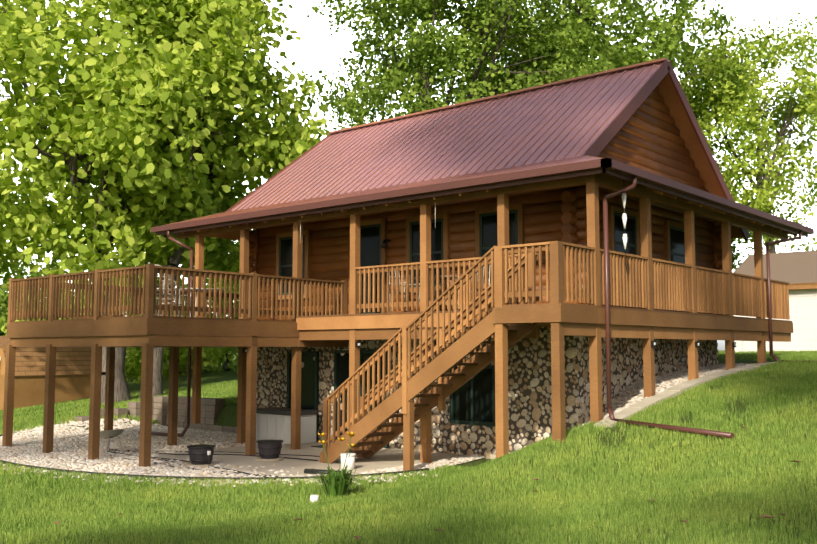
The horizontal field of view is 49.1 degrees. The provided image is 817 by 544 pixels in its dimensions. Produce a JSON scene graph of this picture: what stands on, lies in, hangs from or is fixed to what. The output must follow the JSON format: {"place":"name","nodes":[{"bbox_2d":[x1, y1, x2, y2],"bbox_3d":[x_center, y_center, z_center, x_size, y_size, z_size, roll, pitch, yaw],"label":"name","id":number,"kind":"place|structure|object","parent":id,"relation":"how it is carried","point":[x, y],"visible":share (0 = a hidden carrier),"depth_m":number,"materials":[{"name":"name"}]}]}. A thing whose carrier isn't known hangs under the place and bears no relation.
{"place":"outdoors","nodes":[
{"label":"outdoors","id":0,"kind":"place"},
{"bbox_2d":[136,441,467,476],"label":"concrete patio","id":1,"kind":"structure","parent":0,"point":[382,458],"depth_m":17.23,"materials":[{"name":"beige concrete"}]},
{"bbox_2d":[186,444,215,467],"bbox_3d":[-3.822,3.385,16.458,0.533,0.362,0.533,-4,-7,40],"label":"barrel planter","id":2,"kind":"object","parent":1,"relation":"on","point":[199,456],"visible":0.96,"depth_m":16.28,"materials":[{"name":"grey plastic"}]},
{"bbox_2d":[103,449,340,476],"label":"garden hoses","id":3,"kind":"object","parent":1,"relation":"on","point":[311,471],"visible":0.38,"depth_m":17.28,"materials":[{"name":"black"}]},
{"bbox_2d":[256,440,283,461],"bbox_3d":[-2.691,3.461,17.332,0.533,0.362,0.533,-4,-7,40],"label":"barrel planter","id":4,"kind":"object","parent":1,"relation":"on","point":[269,450],"visible":1,"depth_m":17.16,"materials":[{"name":"grey plastic"}]},
{"bbox_2d":[256,407,317,443],"bbox_3d":[-2.917,3.564,20.794,1.560,0.740,0.760,-4,-7,40],"label":"hot tub","id":5,"kind":"object","parent":1,"relation":"on","point":[273,423],"visible":0.62,"depth_m":20.45,"materials":[{"name":"grey plastic"}]},
{"bbox_2d":[0,350,816,543],"bbox_3d":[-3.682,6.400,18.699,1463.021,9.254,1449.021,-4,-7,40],"label":"terrain","id":6,"kind":"structure","parent":0,"point":[227,415],"depth_m":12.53,"materials":[{"name":"green plant"}]},
{"bbox_2d":[0,272,17,335],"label":"tree trunk limbs","id":7,"kind":"object","parent":6,"relation":"on","point":[3,333],"depth_m":161.94,"materials":[{"name":"brown plant"}]},
{"bbox_2d":[0,336,90,409],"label":"garden shed","id":8,"kind":"structure","parent":6,"relation":"on","point":[73,372],"depth_m":35.43,"materials":[{"name":"brown wood"}]},
{"bbox_2d":[0,258,135,358],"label":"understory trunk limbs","id":9,"kind":"object","parent":6,"relation":"on","point":[3,304],"visible":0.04,"depth_m":55.18,"materials":[{"name":"brown plant"}]},
{"bbox_2d":[0,276,234,382],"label":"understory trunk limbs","id":10,"kind":"object","parent":6,"relation":"on","point":[165,372],"visible":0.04,"depth_m":48.40,"materials":[{"name":"brown plant"}]},
{"bbox_2d":[64,396,236,432],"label":"retaining wall blocks","id":11,"kind":"structure","parent":6,"relation":"on","point":[211,408],"depth_m":24.66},
{"bbox_2d":[0,0,307,404],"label":"catalpa tree limbs","id":12,"kind":"object","parent":6,"relation":"on","point":[98,110],"visible":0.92,"depth_m":28.98,"materials":[{"name":"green plant"}]},
{"bbox_2d":[2,264,348,466],"bbox_3d":[-4.334,2.145,21.033,5.425,3.790,7.850,-4,-7,40],"label":"deck","id":13,"kind":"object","parent":6,"relation":"on","point":[148,333],"visible":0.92,"depth_m":18.17,"materials":[{"name":"brown wood"}]},
{"bbox_2d":[11,316,295,322],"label":"deck floor boards","id":14,"kind":"object","parent":13,"relation":"attached to","point":[169,317],"visible":0.07,"depth_m":17.80,"materials":[{"name":"brown wood"}]},
{"bbox_2d":[144,264,223,317],"bbox_3d":[-4.746,0.525,19.104,1.584,1.026,3.946,1,-5,-7],"label":"patio chair","id":15,"kind":"object","parent":14,"relation":"on","point":[180,291],"visible":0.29,"depth_m":19.66,"materials":[{"name":"silver metal"}]},
{"bbox_2d":[122,264,238,380],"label":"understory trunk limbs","id":16,"kind":"object","parent":6,"relation":"on","point":[209,355],"visible":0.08,"depth_m":45.26,"materials":[{"name":"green plant"}]},
{"bbox_2d":[69,0,346,397],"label":"catalpa tree limbs","id":17,"kind":"object","parent":6,"relation":"on","point":[250,101],"visible":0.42,"depth_m":32.66,"materials":[{"name":"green plant"}]},
{"bbox_2d":[0,425,428,481],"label":"landscape edging","id":18,"kind":"object","parent":6,"relation":"on","point":[265,478],"visible":0.19,"depth_m":14.94,"materials":[{"name":"grey"}]},
{"bbox_2d":[203,241,239,305],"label":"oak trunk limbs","id":19,"kind":"object","parent":6,"relation":"on","point":[207,279],"depth_m":59.72,"materials":[{"name":"brown plant"}]},
{"bbox_2d":[2,430,481,476],"bbox_3d":[-5.109,3.820,19.148,12.730,0.001,6.899,-4,-7,40],"label":"gravel bed","id":20,"kind":"object","parent":6,"relation":"on","point":[187,448],"depth_m":17.37,"materials":[{"name":"grey gravel"}]},
{"bbox_2d":[310,453,355,501],"bbox_3d":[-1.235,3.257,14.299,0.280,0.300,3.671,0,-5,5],"label":"white bucket","id":21,"kind":"object","parent":6,"relation":"on","point":[350,463],"visible":0.6,"depth_m":15.87,"materials":[{"name":"white paint"}]},
{"bbox_2d":[310,432,362,497],"bbox_3d":[-1.025,2.825,13.148,1.032,0.963,1.001,-4,-7,40],"label":"daylily clump","id":22,"kind":"object","parent":6,"relation":"on","point":[337,483],"visible":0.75,"depth_m":12.98,"materials":[{"name":"green plant"}]},
{"bbox_2d":[0,363,756,486],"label":"gravel pebbles","id":23,"kind":"object","parent":6,"relation":"on","point":[65,443],"visible":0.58,"depth_m":18.08,"materials":[{"name":"beige gravel"}]},
{"bbox_2d":[100,429,124,454],"bbox_3d":[-6.248,3.509,18.562,0.646,0.513,0.653,-4,-7,40],"label":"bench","id":24,"kind":"object","parent":23,"relation":"on","point":[107,434],"visible":0.69,"depth_m":18.39,"materials":[{"name":"grey wood"}]},
{"bbox_2d":[207,449,210,467],"bbox_3d":[-3.568,3.364,15.983,0.089,0.380,0.089,-4,-7,40],"label":"solar path light","id":25,"kind":"object","parent":23,"relation":"on","point":[209,452],"visible":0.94,"depth_m":15.97,"materials":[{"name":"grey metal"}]},
{"bbox_2d":[52,389,816,538],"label":"fallen leaves","id":26,"kind":"object","parent":6,"relation":"on","point":[358,537],"visible":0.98,"depth_m":8.26,"materials":[{"name":"brown plant"}]},
{"bbox_2d":[295,0,636,129],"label":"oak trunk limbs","id":27,"kind":"object","parent":6,"relation":"on","point":[417,68],"visible":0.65,"depth_m":42.81,"materials":[{"name":"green plant"}]},
{"bbox_2d":[406,27,547,111],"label":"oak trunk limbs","id":28,"kind":"object","parent":6,"relation":"on","point":[458,96],"depth_m":66.08,"materials":[{"name":"brown plant"}]},
{"bbox_2d":[175,173,797,470],"bbox_3d":[1.610,1.282,21.696,12.026,5.845,11.300,-4,-7,40],"label":"porch","id":29,"kind":"object","parent":6,"relation":"on","point":[470,326],"visible":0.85,"depth_m":16.43,"materials":[{"name":"brown wood"}]},
{"bbox_2d":[346,330,516,454],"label":"stair treads","id":30,"kind":"object","parent":29,"relation":"attached to","point":[359,444],"visible":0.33,"depth_m":16.46,"materials":[{"name":"brown wood"}]},
{"bbox_2d":[300,179,627,254],"bbox_3d":[0.585,-0.770,17.027,7.290,1.300,0.417,-3,-6,34],"label":"hanging ornament","id":31,"kind":"object","parent":29,"relation":"hanging from","point":[624,217],"visible":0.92,"depth_m":15.15,"materials":[{"name":"grey metal"}]},
{"bbox_2d":[138,158,815,437],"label":"gutters and downspouts","id":32,"kind":"object","parent":29,"relation":"attached to","point":[635,176],"visible":0.94,"depth_m":16.75,"materials":[{"name":"brown metal"}]},
{"bbox_2d":[243,239,735,352],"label":"outdoor lights","id":33,"kind":"object","parent":29,"relation":"on","point":[385,245],"visible":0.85,"depth_m":19.22,"materials":[{"name":"grey metal"}]},
{"bbox_2d":[298,303,791,321],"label":"porch floor boards","id":34,"kind":"object","parent":29,"relation":"attached to","point":[565,304],"visible":0.38,"depth_m":17.15,"materials":[{"name":"brown wood"}]},
{"bbox_2d":[389,264,490,312],"bbox_3d":[0.644,0.331,18.037,2.257,1.026,1.254,-4,-7,40],"label":"patio chair","id":35,"kind":"object","parent":34,"relation":"on","point":[445,278],"visible":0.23,"depth_m":18.23,"materials":[{"name":"brown wood"}]},
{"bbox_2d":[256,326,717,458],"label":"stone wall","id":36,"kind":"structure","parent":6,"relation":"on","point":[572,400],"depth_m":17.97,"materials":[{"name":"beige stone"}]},
{"bbox_2d":[248,85,723,326],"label":"log walls","id":37,"kind":"structure","parent":36,"relation":"on","point":[647,137],"depth_m":19.61,"materials":[{"name":"brown wood"}]},
{"bbox_2d":[166,58,748,240],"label":"metal roof panels","id":38,"kind":"object","parent":37,"relation":"on","point":[577,119],"visible":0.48,"depth_m":20.49,"materials":[{"name":"red metal"}]},
{"bbox_2d":[275,203,683,313],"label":"window trim","id":39,"kind":"structure","parent":37,"relation":"attached to","point":[519,207],"depth_m":18.96,"materials":[{"name":"brown wood"}]},
{"bbox_2d":[279,209,684,313],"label":"window frames","id":40,"kind":"structure","parent":37,"relation":"in","point":[482,248],"depth_m":19.18,"materials":[{"name":"brown wood"}]},
{"bbox_2d":[281,213,684,312],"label":"window glass panes","id":41,"kind":"object","parent":40,"relation":"in","point":[369,246],"visible":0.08,"depth_m":19.29,"materials":[{"name":"black glass"}]},
{"bbox_2d":[451,0,780,129],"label":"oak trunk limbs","id":42,"kind":"object","parent":6,"relation":"on","point":[666,43],"visible":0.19,"depth_m":47.02,"materials":[{"name":"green plant"}]},
{"bbox_2d":[491,362,773,458],"bbox_3d":[4.461,2.802,18.187,3.320,1.884,10.248,-4,-7,40],"label":"limestone edging","id":43,"kind":"object","parent":6,"relation":"on","point":[656,398],"visible":0.31,"depth_m":16.20,"materials":[{"name":"beige stone"}]},
{"bbox_2d":[612,373,709,413],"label":"gravel","id":44,"kind":"structure","parent":6,"relation":"on","point":[637,387],"depth_m":17.49,"materials":[{"name":"beige gravel"}]},
{"bbox_2d":[704,131,775,270],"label":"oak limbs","id":45,"kind":"object","parent":6,"relation":"on","point":[734,258],"depth_m":64.81,"materials":[{"name":"brown plant"}]},
{"bbox_2d":[679,12,816,252],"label":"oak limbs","id":46,"kind":"object","parent":6,"relation":"on","point":[751,113],"visible":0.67,"depth_m":49.92,"materials":[{"name":"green plant"}]},
{"bbox_2d":[733,250,816,351],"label":"detached garage","id":47,"kind":"structure","parent":6,"relation":"on","point":[797,271],"depth_m":43.99,"materials":[{"name":"white"}]},
{"bbox_2d":[0,0,816,349],"label":"sky","id":48,"kind":"structure","parent":0,"point":[316,48],"materials":[{"name":"white"}]},
{"bbox_2d":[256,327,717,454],"bbox_3d":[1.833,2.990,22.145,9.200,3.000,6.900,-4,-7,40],"label":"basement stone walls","id":49,"kind":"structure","parent":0,"point":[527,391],"depth_m":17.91,"materials":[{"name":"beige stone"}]},
{"bbox_2d":[286,350,495,447],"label":"basement frames","id":50,"kind":"structure","parent":49,"relation":"in","point":[452,420],"depth_m":20.06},
{"bbox_2d":[290,353,492,446],"bbox_3d":[-0.577,2.806,19.638,5.950,2.030,0.030,-4,-7,40],"label":"window","id":51,"kind":"structure","parent":50,"relation":"in","point":[483,405],"depth_m":19.68,"materials":[{"name":"black glass"}]}
]}

